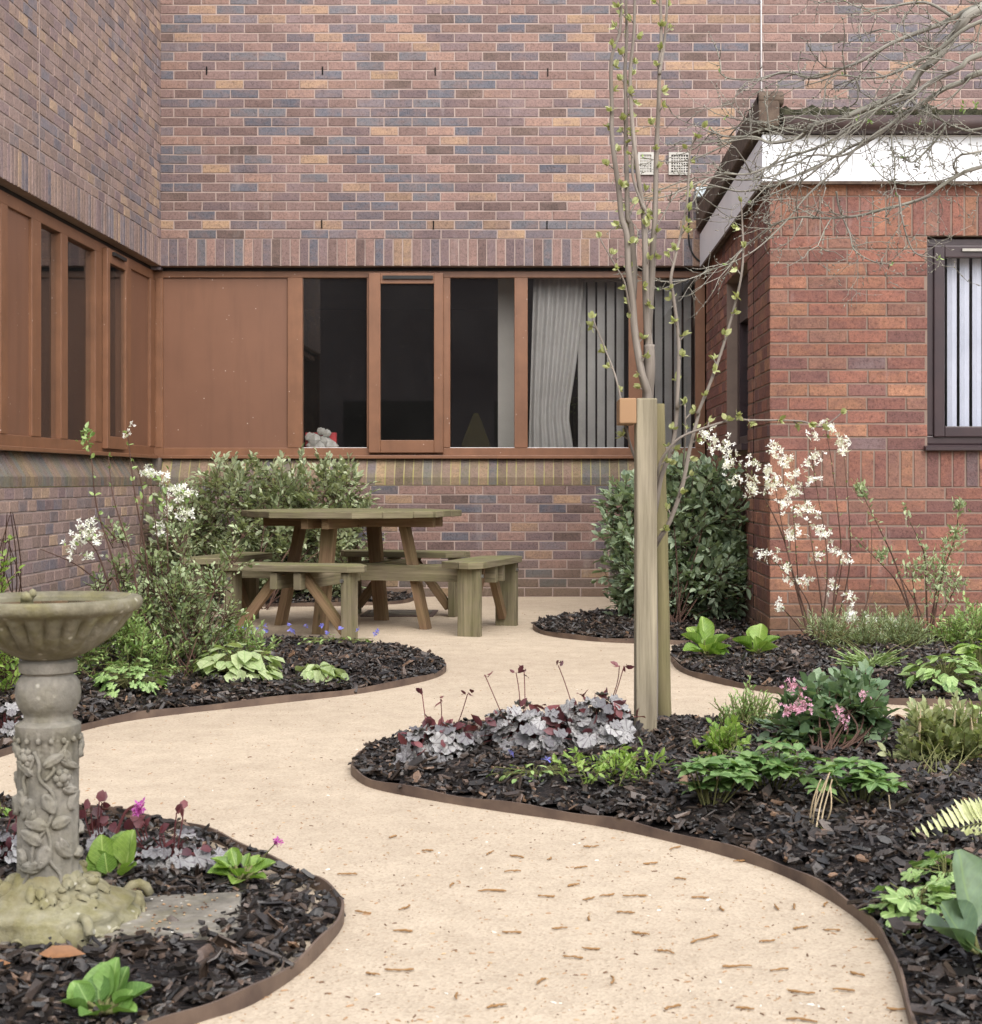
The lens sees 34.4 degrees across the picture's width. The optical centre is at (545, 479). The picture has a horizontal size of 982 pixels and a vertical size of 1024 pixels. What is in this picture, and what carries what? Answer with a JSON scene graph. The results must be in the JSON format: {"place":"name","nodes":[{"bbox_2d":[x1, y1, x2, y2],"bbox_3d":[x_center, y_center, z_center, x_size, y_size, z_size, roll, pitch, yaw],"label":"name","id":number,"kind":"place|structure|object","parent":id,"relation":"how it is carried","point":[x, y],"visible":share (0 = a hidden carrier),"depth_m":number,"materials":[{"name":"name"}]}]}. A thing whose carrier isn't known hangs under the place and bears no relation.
{"place":"outdoors","nodes":[
{"label":"outdoors","id":0,"kind":"place"},
{"bbox_2d":[0,0,160,595],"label":"brick wing","id":1,"kind":"structure","parent":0,"point":[80,168],"depth_m":10.66,"materials":[{"name":"brown brick"}]},
{"bbox_2d":[0,185,157,458],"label":"window","id":2,"kind":"structure","parent":1,"relation":"in","point":[22,220],"depth_m":10.40,"materials":[{"name":"brown wood"}]},
{"bbox_2d":[0,597,981,1023],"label":"path","id":3,"kind":"structure","parent":0,"point":[194,767],"depth_m":3.77,"materials":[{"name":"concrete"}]},
{"bbox_2d":[0,795,343,1023],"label":"garden edging","id":4,"kind":"object","parent":3,"relation":"on","point":[247,996],"visible":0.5,"depth_m":2.93,"materials":[{"name":"brown metal"}]},
{"bbox_2d":[0,791,345,1023],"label":"bark mulch","id":5,"kind":"object","parent":3,"relation":"on","point":[289,894],"visible":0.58,"depth_m":3.06,"materials":[{"name":"black wood"}]},
{"bbox_2d":[0,803,10,817],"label":"leafy perennial","id":6,"kind":"object","parent":5,"relation":"on","point":[7,810],"visible":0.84,"depth_m":4.31,"materials":[{"name":"green plant"}]},
{"bbox_2d":[0,810,16,869],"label":"silver heuchera","id":7,"kind":"object","parent":5,"relation":"on","point":[8,847],"visible":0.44,"depth_m":3.74,"materials":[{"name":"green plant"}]},
{"bbox_2d":[39,945,84,957],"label":"dead leaf","id":8,"kind":"object","parent":5,"relation":"on","point":[55,951],"visible":1,"depth_m":2.97,"materials":[{"name":"orange plant"}]},
{"bbox_2d":[79,790,116,851],"bbox_3d":[-1.106,0.858,3.876,0.127,0.194,0.121,0,0,-30],"label":"silver heuchera","id":9,"kind":"object","parent":5,"relation":"on","point":[97,812],"visible":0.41,"depth_m":3.87,"materials":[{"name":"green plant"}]},
{"bbox_2d":[60,957,152,1016],"bbox_3d":[-0.760,0.887,2.738,0.144,0.091,0.135,0,0,0],"label":"bergenia","id":10,"kind":"object","parent":5,"relation":"on","point":[107,988],"visible":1,"depth_m":2.75,"materials":[{"name":"green plant"}]},
{"bbox_2d":[86,797,145,875],"bbox_3d":[-0.966,0.831,3.592,0.117,0.198,0.184,0,0,0],"label":"bergenia","id":11,"kind":"object","parent":5,"relation":"on","point":[105,855],"visible":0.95,"depth_m":3.55,"materials":[{"name":"green plant"}]},
{"bbox_2d":[0,892,240,953],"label":"paving slab","id":12,"kind":"structure","parent":5,"relation":"on","point":[188,920],"depth_m":3.29,"materials":[{"name":"concrete"}]},
{"bbox_2d":[0,591,153,950],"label":"bird bath","id":13,"kind":"object","parent":12,"relation":"on","point":[53,888],"visible":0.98,"depth_m":3.19,"materials":[{"name":"grey stone"}]},
{"bbox_2d":[20,589,36,601],"bbox_3d":[-1.068,0.242,3.269,0.034,0.033,0.026,0,0,0],"label":"bird figurine","id":14,"kind":"object","parent":13,"relation":"on","point":[30,595],"visible":0.92,"depth_m":3.26,"materials":[{"name":"stone"}]},
{"bbox_2d":[134,893,238,933],"bbox_3d":[-1.012,0.901,3.251,0.748,0.006,0.300,0,0,-9],"label":"slab grit","id":15,"kind":"object","parent":12,"relation":"on","point":[188,904],"visible":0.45,"depth_m":3.31,"materials":[{"name":"grey gravel"}]},
{"bbox_2d":[124,799,227,876],"bbox_3d":[-0.900,0.857,3.768,0.271,0.185,0.242,0,0,-42],"label":"silver heuchera","id":16,"kind":"object","parent":5,"relation":"on","point":[156,850],"visible":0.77,"depth_m":3.74,"materials":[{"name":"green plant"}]},
{"bbox_2d":[207,836,283,883],"bbox_3d":[-0.673,0.887,3.668,0.132,0.089,0.205,0,0,40],"label":"bergenia","id":17,"kind":"object","parent":5,"relation":"on","point":[230,859],"visible":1,"depth_m":3.65,"materials":[{"name":"green plant"}]},
{"bbox_2d":[0,596,445,748],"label":"bark mulch","id":18,"kind":"object","parent":3,"relation":"on","point":[367,653],"visible":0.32,"depth_m":6.96,"materials":[{"name":"black wood"}]},
{"bbox_2d":[0,701,23,735],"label":"silver heuchera","id":19,"kind":"object","parent":18,"relation":"on","point":[8,727],"visible":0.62,"depth_m":5.63,"materials":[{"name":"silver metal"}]},
{"bbox_2d":[0,511,24,694],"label":"lime shrub","id":20,"kind":"object","parent":18,"relation":"on","point":[11,675],"visible":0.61,"depth_m":6.42,"materials":[{"name":"green plant"}]},
{"bbox_2d":[40,421,148,665],"bbox_3d":[-2.028,0.313,7.097,0.501,1.157,0.132,0,0,0],"label":"blossoming shrub","id":21,"kind":"object","parent":18,"relation":"on","point":[84,532],"visible":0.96,"depth_m":7.09,"materials":[{"name":"white plant"}]},
{"bbox_2d":[92,657,169,698],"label":"leafy perennial","id":22,"kind":"object","parent":18,"relation":"on","point":[133,683],"visible":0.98,"depth_m":6.51,"materials":[{"name":"green plant"}]},
{"bbox_2d":[136,464,198,635],"bbox_3d":[-1.774,0.404,7.403,0.298,0.957,0.133,0,0,0],"label":"blossoming shrub","id":23,"kind":"object","parent":18,"relation":"on","point":[185,512],"visible":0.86,"depth_m":7.40,"materials":[{"name":"white plant"}]},
{"bbox_2d":[82,515,261,677],"bbox_3d":[-1.687,0.557,7.154,0.808,0.805,0.407,0,0,0],"label":"loose shrub","id":24,"kind":"object","parent":18,"relation":"on","point":[184,621],"visible":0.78,"depth_m":7.12,"materials":[{"name":"green plant"}]},
{"bbox_2d":[74,583,281,677],"bbox_3d":[-1.685,0.680,7.181,0.966,0.461,0.775,0,0,0],"label":"feathery perennial","id":25,"kind":"object","parent":18,"relation":"on","point":[126,631],"visible":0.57,"depth_m":6.95,"materials":[{"name":"green plant"}]},
{"bbox_2d":[184,642,284,683],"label":"hosta","id":26,"kind":"object","parent":18,"relation":"on","point":[239,664],"visible":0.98,"depth_m":6.93,"materials":[{"name":"green plant"}]},
{"bbox_2d":[210,624,268,645],"bbox_3d":[-1.599,0.813,8.239,0.324,0.134,0.144,0,0,0],"label":"periwinkle","id":27,"kind":"object","parent":18,"relation":"on","point":[266,630],"visible":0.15,"depth_m":8.23,"materials":[{"name":"green plant"}]},
{"bbox_2d":[295,662,348,684],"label":"hosta","id":28,"kind":"object","parent":18,"relation":"on","point":[310,671],"visible":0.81,"depth_m":7.07,"materials":[{"name":"green plant"}]},
{"bbox_2d":[287,623,378,644],"bbox_3d":[-1.120,0.818,8.308,0.508,0.137,0.230,0,0,0],"label":"periwinkle","id":29,"kind":"object","parent":18,"relation":"on","point":[321,639],"visible":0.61,"depth_m":8.31,"materials":[{"name":"green plant"}]},
{"bbox_2d":[0,651,445,756],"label":"garden edging","id":30,"kind":"object","parent":3,"relation":"on","point":[138,715],"visible":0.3,"depth_m":6.57,"materials":[{"name":"brown metal"}]},
{"bbox_2d":[178,590,412,603],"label":"bark mulch","id":31,"kind":"object","parent":3,"relation":"on","point":[392,595],"visible":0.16,"depth_m":11.99,"materials":[{"name":"black wood"}]},
{"bbox_2d":[137,443,387,609],"bbox_3d":[-2.234,0.383,12.009,2.086,1.341,1.224,0,0,0],"label":"evergreen shrub","id":32,"kind":"object","parent":31,"relation":"on","point":[331,483],"visible":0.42,"depth_m":12.06,"materials":[{"name":"green plant"}]},
{"bbox_2d":[209,597,413,608],"bbox_3d":[-1.705,0.934,11.787,1.930,0.052,0.390,0,0,-34],"label":"garden edging","id":33,"kind":"object","parent":3,"relation":"on","point":[311,604],"visible":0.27,"depth_m":11.72,"materials":[{"name":"brown metal"}]},
{"bbox_2d":[179,508,521,638],"bbox_3d":[-1.235,0.571,10.100,2.006,0.756,2.006,0,0,-29],"label":"picnic table","id":34,"kind":"object","parent":3,"relation":"on","point":[466,579],"visible":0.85,"depth_m":9.86,"materials":[{"name":"wood"}]},
{"bbox_2d":[360,610,437,616],"bbox_3d":[-1.022,0.936,11.093,0.500,0.008,0.500,0,0,0],"label":"drain cover","id":35,"kind":"object","parent":3,"relation":"on","point":[399,613],"visible":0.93,"depth_m":11.04,"materials":[{"name":"metal"}]},
{"bbox_2d":[385,968,413,970],"bbox_3d":[-0.280,0.935,3.024,0.056,0.006,0.009,0,0,0],"label":"fallen catkin","id":36,"kind":"object","parent":3,"relation":"on","point":[407,969],"visible":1,"depth_m":3.02},
{"bbox_2d":[393,929,412,931],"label":"fallen catkin","id":37,"kind":"object","parent":3,"relation":"on","point":[406,930],"visible":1,"depth_m":3.29},
{"bbox_2d":[477,889,506,891],"bbox_3d":[-0.123,0.935,3.608,0.066,0.006,0.010,0,0,2],"label":"fallen catkin","id":38,"kind":"object","parent":3,"relation":"on","point":[502,890],"visible":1,"depth_m":3.61},
{"bbox_2d":[486,1003,506,1007],"bbox_3d":[-0.088,0.935,2.818,0.039,0.007,0.006,0,0,-25],"label":"fallen catkin","id":39,"kind":"object","parent":3,"relation":"on","point":[495,1005],"visible":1,"depth_m":2.82},
{"bbox_2d":[151,0,981,596],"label":"brick building","id":40,"kind":"structure","parent":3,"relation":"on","point":[367,206],"depth_m":12.70,"materials":[{"name":"brown brick"}]},
{"bbox_2d":[306,433,336,444],"bbox_3d":[-1.831,-0.311,12.910,0.250,0.140,0.050,0,0,0],"label":"card box","id":41,"kind":"object","parent":40,"relation":"in","point":[333,436],"visible":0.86,"depth_m":12.88,"materials":[{"name":"red cardboard"}]},
{"bbox_2d":[305,427,338,446],"bbox_3d":[-1.818,-0.314,12.853,0.275,0.227,0.060,0,0,-5],"label":"soft toy","id":42,"kind":"object","parent":40,"relation":"on","point":[316,440],"visible":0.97,"depth_m":12.84,"materials":[{"name":"white fabric"}]},
{"bbox_2d":[151,266,705,475],"bbox_3d":[-1.052,-0.940,12.850,4.674,1.972,0.298,0,0,0],"label":"window","id":43,"kind":"structure","parent":40,"relation":"in","point":[229,342],"depth_m":12.79,"materials":[{"name":"brown wood"}]},
{"bbox_2d":[461,413,490,446],"bbox_3d":[-0.576,-0.399,13.030,0.260,0.290,0.110,0,0,0],"label":"folded sign","id":44,"kind":"object","parent":40,"relation":"in","point":[475,435],"visible":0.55,"depth_m":12.99,"materials":[{"name":"brown plastic"}]},
{"bbox_2d":[498,279,513,446],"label":"pillar","id":45,"kind":"structure","parent":40,"relation":"in","point":[505,362],"depth_m":13.22,"materials":[{"name":"paint"}]},
{"bbox_2d":[529,279,582,446],"bbox_3d":[0.082,-0.952,12.975,0.449,1.401,0.044,0,0,0],"label":"curtain","id":46,"kind":"object","parent":40,"relation":"hanging from","point":[557,314],"visible":0.91,"depth_m":12.98,"materials":[{"name":"white fabric"}]},
{"bbox_2d":[578,279,693,446],"bbox_3d":[0.740,-0.956,13.025,0.955,1.408,0.040,0,0,0],"label":"vertical blind","id":47,"kind":"object","parent":40,"relation":"hanging from","point":[620,363],"visible":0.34,"depth_m":13.03,"materials":[{"name":"grey fabric"}]},
{"bbox_2d":[688,181,699,261],"bbox_3d":[1.207,-2.091,12.688,0.146,0.760,0.014,0,0,0],"label":"cable","id":48,"kind":"object","parent":40,"relation":"attached to","point":[696,258],"visible":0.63,"depth_m":12.68,"materials":[{"name":"black plastic"}]},
{"bbox_2d":[760,0,761,90],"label":"cable","id":49,"kind":"object","parent":40,"relation":"attached to","point":[761,38],"visible":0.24,"depth_m":12.68,"materials":[{"name":"plastic"}]},
{"bbox_2d":[533,624,732,644],"bbox_3d":[0.310,0.934,9.769,0.766,0.052,1.847,0,0,-29],"label":"garden edging","id":50,"kind":"object","parent":3,"relation":"on","point":[587,638],"visible":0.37,"depth_m":9.21,"materials":[{"name":"brown metal"}]},
{"bbox_2d":[351,725,916,1023],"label":"garden edging","id":51,"kind":"object","parent":3,"relation":"on","point":[840,900],"visible":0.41,"depth_m":4.10,"materials":[{"name":"brown metal"}]},
{"bbox_2d":[531,606,750,639],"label":"bark mulch","id":52,"kind":"object","parent":3,"relation":"on","point":[736,626],"visible":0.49,"depth_m":9.68,"materials":[{"name":"black wood"}]},
{"bbox_2d":[589,450,752,622],"bbox_3d":[0.907,0.419,10.200,1.261,1.286,0.964,0,0,0],"label":"evergreen shrub","id":53,"kind":"object","parent":52,"relation":"on","point":[702,569],"visible":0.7,"depth_m":10.11,"materials":[{"name":"green plant"}]},
{"bbox_2d":[632,931,649,934],"bbox_3d":[0.195,0.935,3.267,0.040,0.007,0.006,0,0,26],"label":"fallen catkin","id":54,"kind":"object","parent":3,"relation":"on","point":[638,932],"visible":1,"depth_m":3.27},
{"bbox_2d":[348,710,981,1023],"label":"bark mulch","id":55,"kind":"object","parent":3,"relation":"on","point":[677,728],"visible":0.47,"depth_m":4.24,"materials":[{"name":"black wood"}]},
{"bbox_2d":[392,688,474,767],"bbox_3d":[-0.352,0.788,5.047,0.273,0.256,0.232,0,0,0],"label":"silver heuchera","id":56,"kind":"object","parent":55,"relation":"on","point":[446,738],"visible":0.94,"depth_m":4.99,"materials":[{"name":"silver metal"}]},
{"bbox_2d":[463,664,577,755],"bbox_3d":[-0.073,0.758,5.145,0.367,0.319,0.312,0,0,21],"label":"silver heuchera","id":57,"kind":"object","parent":55,"relation":"on","point":[514,725],"visible":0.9,"depth_m":5.07,"materials":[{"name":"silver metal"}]},
{"bbox_2d":[486,749,572,783],"bbox_3d":[-0.034,0.847,4.673,0.291,0.090,0.153,0,0,0],"label":"periwinkle","id":58,"kind":"object","parent":55,"relation":"on","point":[540,773],"visible":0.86,"depth_m":4.67,"materials":[{"name":"green plant"}]},
{"bbox_2d":[551,660,645,750],"bbox_3d":[0.158,0.750,5.193,0.305,0.329,0.312,0,0,37],"label":"silver heuchera","id":59,"kind":"object","parent":55,"relation":"on","point":[608,723],"visible":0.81,"depth_m":5.13,"materials":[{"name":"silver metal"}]},
{"bbox_2d":[550,736,675,785],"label":"creeping perennial","id":60,"kind":"object","parent":55,"relation":"on","point":[625,763],"visible":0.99,"depth_m":4.58,"materials":[{"name":"green plant"}]},
{"bbox_2d":[634,398,656,734],"bbox_3d":[0.339,0.342,5.396,0.072,1.236,0.070,0,0,-4],"label":"wooden stake","id":61,"kind":"object","parent":55,"relation":"on","point":[645,564],"visible":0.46,"depth_m":5.36,"materials":[{"name":"beige wood"}]},
{"bbox_2d":[617,398,635,425],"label":"spacer block","id":62,"kind":"structure","parent":61,"relation":"attached to","point":[626,411],"depth_m":5.36,"materials":[{"name":"wood"}]},
{"bbox_2d":[657,403,671,715],"bbox_3d":[0.422,0.341,5.830,0.060,1.241,0.125,0,0,28],"label":"wooden stake","id":63,"kind":"object","parent":55,"relation":"on","point":[664,691],"visible":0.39,"depth_m":5.81,"materials":[{"name":"beige wood"}]},
{"bbox_2d":[670,755,761,804],"bbox_3d":[0.464,0.814,4.274,0.232,0.130,0.252,0,0,26],"label":"hellebore","id":64,"kind":"object","parent":55,"relation":"on","point":[737,771],"visible":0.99,"depth_m":4.26,"materials":[{"name":"green plant"}]},
{"bbox_2d":[586,0,846,722],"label":"young tree","id":65,"kind":"object","parent":55,"relation":"on","point":[645,371],"visible":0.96,"depth_m":5.58,"materials":[{"name":"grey plant"}]},
{"bbox_2d":[692,714,750,757],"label":"lime perennial","id":66,"kind":"object","parent":55,"relation":"on","point":[724,737],"visible":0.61,"depth_m":4.94,"materials":[{"name":"green plant"}]},
{"bbox_2d":[710,675,779,727],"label":"feathery perennial","id":67,"kind":"object","parent":55,"relation":"on","point":[746,710],"visible":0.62,"depth_m":5.49,"materials":[{"name":"green plant"}]},
{"bbox_2d":[729,737,830,790],"bbox_3d":[0.634,0.791,4.391,0.287,0.149,0.229,0,0,26],"label":"hellebore","id":68,"kind":"object","parent":55,"relation":"on","point":[781,765],"visible":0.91,"depth_m":4.38,"materials":[{"name":"green plant"}]},
{"bbox_2d":[772,738,808,755],"bbox_3d":[0.753,0.850,4.888,0.116,0.102,0.159,0,0,0],"label":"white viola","id":69,"kind":"object","parent":55,"relation":"on","point":[798,746],"visible":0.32,"depth_m":4.85,"materials":[{"name":"green plant"}]},
{"bbox_2d":[809,772,832,827],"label":"dry stems","id":70,"kind":"object","parent":55,"relation":"on","point":[816,802],"visible":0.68,"depth_m":4.01,"materials":[{"name":"plant"}]},
{"bbox_2d":[748,658,900,757],"bbox_3d":[0.922,0.780,5.134,0.445,0.393,0.401,0,0,-30],"label":"viburnum","id":71,"kind":"object","parent":55,"relation":"on","point":[854,702],"visible":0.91,"depth_m":5.10,"materials":[{"name":"green plant"}]},
{"bbox_2d":[805,756,910,805],"bbox_3d":[0.833,0.805,4.214,0.271,0.119,0.273,0,0,18],"label":"hellebore","id":72,"kind":"object","parent":55,"relation":"on","point":[871,777],"visible":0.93,"depth_m":4.20,"materials":[{"name":"green plant"}]},
{"bbox_2d":[859,881,956,934],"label":"geranium","id":73,"kind":"object","parent":55,"relation":"on","point":[900,901],"visible":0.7,"depth_m":3.26,"materials":[{"name":"green plant"}]},
{"bbox_2d":[900,850,955,896],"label":"geranium","id":74,"kind":"object","parent":55,"relation":"on","point":[908,875],"visible":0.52,"depth_m":3.49,"materials":[{"name":"green plant"}]},
{"bbox_2d":[877,689,981,777],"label":"bronze perennial","id":75,"kind":"object","parent":55,"relation":"on","point":[945,733],"visible":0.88,"depth_m":4.82,"materials":[{"name":"green plant"}]},
{"bbox_2d":[911,797,981,838],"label":"fern","id":76,"kind":"object","parent":55,"relation":"on","point":[971,811],"visible":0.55,"depth_m":3.87,"materials":[{"name":"green plant"}]},
{"bbox_2d":[923,849,981,960],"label":"bergenia","id":77,"kind":"object","parent":55,"relation":"on","point":[962,913],"visible":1,"depth_m":2.96,"materials":[{"name":"green plant"}]},
{"bbox_2d":[690,934,718,942],"bbox_3d":[0.323,0.935,3.230,0.081,0.006,0.006,0,0,-38],"label":"fallen catkin","id":78,"kind":"object","parent":3,"relation":"on","point":[695,940],"visible":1,"depth_m":3.23},
{"bbox_2d":[722,964,751,966],"bbox_3d":[0.367,0.935,3.046,0.058,0.007,0.011,0,0,0],"label":"fallen catkin","id":79,"kind":"object","parent":3,"relation":"on","point":[736,965],"visible":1,"depth_m":3.05},
{"bbox_2d":[735,1006,753,1009],"bbox_3d":[0.352,0.936,2.806,0.034,0.006,0.007,0,0,16],"label":"fallen catkin","id":80,"kind":"object","parent":3,"relation":"on","point":[744,1007],"visible":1,"depth_m":2.81},
{"bbox_2d":[605,0,981,319],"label":"bare tree","id":81,"kind":"object","parent":3,"relation":"on","point":[965,16],"visible":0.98,"depth_m":7.68,"materials":[{"name":"grey plant"}]},
{"bbox_2d":[788,989,814,993],"bbox_3d":[0.466,0.935,2.893,0.050,0.007,0.010,0,0,18],"label":"fallen catkin","id":82,"kind":"object","parent":3,"relation":"on","point":[797,991],"visible":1,"depth_m":2.89},
{"bbox_2d":[786,1017,817,1022],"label":"fallen catkin","id":83,"kind":"object","parent":3,"relation":"on","point":[794,1018],"visible":1,"depth_m":2.75},
{"bbox_2d":[671,649,980,706],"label":"garden edging","id":84,"kind":"object","parent":3,"relation":"on","point":[774,690],"visible":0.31,"depth_m":7.04,"materials":[{"name":"brown metal"}]},
{"bbox_2d":[670,632,981,700],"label":"bark mulch","id":85,"kind":"object","parent":3,"relation":"on","point":[802,657],"visible":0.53,"depth_m":7.62,"materials":[{"name":"black wood"}]},
{"bbox_2d":[681,616,730,655],"bbox_3d":[0.805,0.795,7.950,0.254,0.208,0.205,0,0,0],"label":"bergenia","id":86,"kind":"object","parent":85,"relation":"on","point":[704,638],"visible":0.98,"depth_m":7.96,"materials":[{"name":"green plant"}]},
{"bbox_2d":[732,624,780,653],"bbox_3d":[1.062,0.809,7.957,0.196,0.159,0.215,0,0,-44],"label":"bergenia","id":87,"kind":"object","parent":85,"relation":"on","point":[759,638],"visible":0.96,"depth_m":7.95,"materials":[{"name":"green plant"}]},
{"bbox_2d":[698,418,896,638],"bbox_3d":[1.360,0.306,8.608,1.081,1.275,0.245,0,0,0],"label":"blossoming shrub","id":88,"kind":"object","parent":85,"relation":"on","point":[773,485],"visible":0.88,"depth_m":8.59,"materials":[{"name":"white plant"}]},
{"bbox_2d":[796,603,938,657],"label":"lavender","id":89,"kind":"object","parent":85,"relation":"on","point":[893,631],"visible":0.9,"depth_m":8.26,"materials":[{"name":"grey plant"}]},
{"bbox_2d":[828,644,907,666],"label":"ornamental grass","id":90,"kind":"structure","parent":85,"relation":"on","point":[881,660],"depth_m":7.34,"materials":[{"name":"green plant"}]},
{"bbox_2d":[851,478,976,633],"bbox_3d":[2.017,0.470,8.713,0.692,0.968,0.306,0,0,0],"label":"thin shrub","id":91,"kind":"object","parent":85,"relation":"on","point":[938,587],"visible":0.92,"depth_m":8.69,"materials":[{"name":"green plant"}]},
{"bbox_2d":[898,653,981,695],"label":"leafy perennial","id":92,"kind":"object","parent":85,"relation":"on","point":[946,679],"visible":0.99,"depth_m":6.78,"materials":[{"name":"green plant"}]},
{"bbox_2d":[920,590,981,655],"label":"round shrub","id":93,"kind":"object","parent":85,"relation":"on","point":[961,626],"visible":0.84,"depth_m":8.48,"materials":[{"name":"green plant"}]},
{"bbox_2d":[946,638,981,672],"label":"leafy perennial","id":94,"kind":"object","parent":85,"relation":"on","point":[973,650],"visible":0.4,"depth_m":7.17,"materials":[{"name":"green plant"}]},
{"bbox_2d":[694,91,981,636],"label":"brick extension","id":95,"kind":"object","parent":3,"relation":"on","point":[875,366],"visible":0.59,"depth_m":9.09,"materials":[{"name":"brick"}]},
{"bbox_2d":[720,273,747,452],"bbox_3d":[1.332,-0.794,10.680,0.180,1.207,1.220,0,0,0],"label":"window","id":96,"kind":"structure","parent":95,"relation":"in","point":[742,305],"depth_m":11.16,"materials":[{"name":"brown plastic"}]},
{"bbox_2d":[924,239,981,449],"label":"window","id":97,"kind":"structure","parent":95,"relation":"in","point":[940,436],"depth_m":9.10,"materials":[{"name":"brown plastic"}]},
{"bbox_2d":[947,259,980,425],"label":"vertical blind","id":98,"kind":"object","parent":95,"relation":"attached to","point":[964,345],"visible":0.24,"depth_m":9.21,"materials":[{"name":"white fabric"}]},
{"bbox_2d":[833,988,854,990],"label":"fallen catkin","id":99,"kind":"object","parent":3,"relation":"on","point":[847,989],"visible":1,"depth_m":2.90},
{"bbox_2d":[886,1007,905,1009],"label":"fallen catkin","id":100,"kind":"object","parent":3,"relation":"on","point":[891,1008],"visible":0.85,"depth_m":2.80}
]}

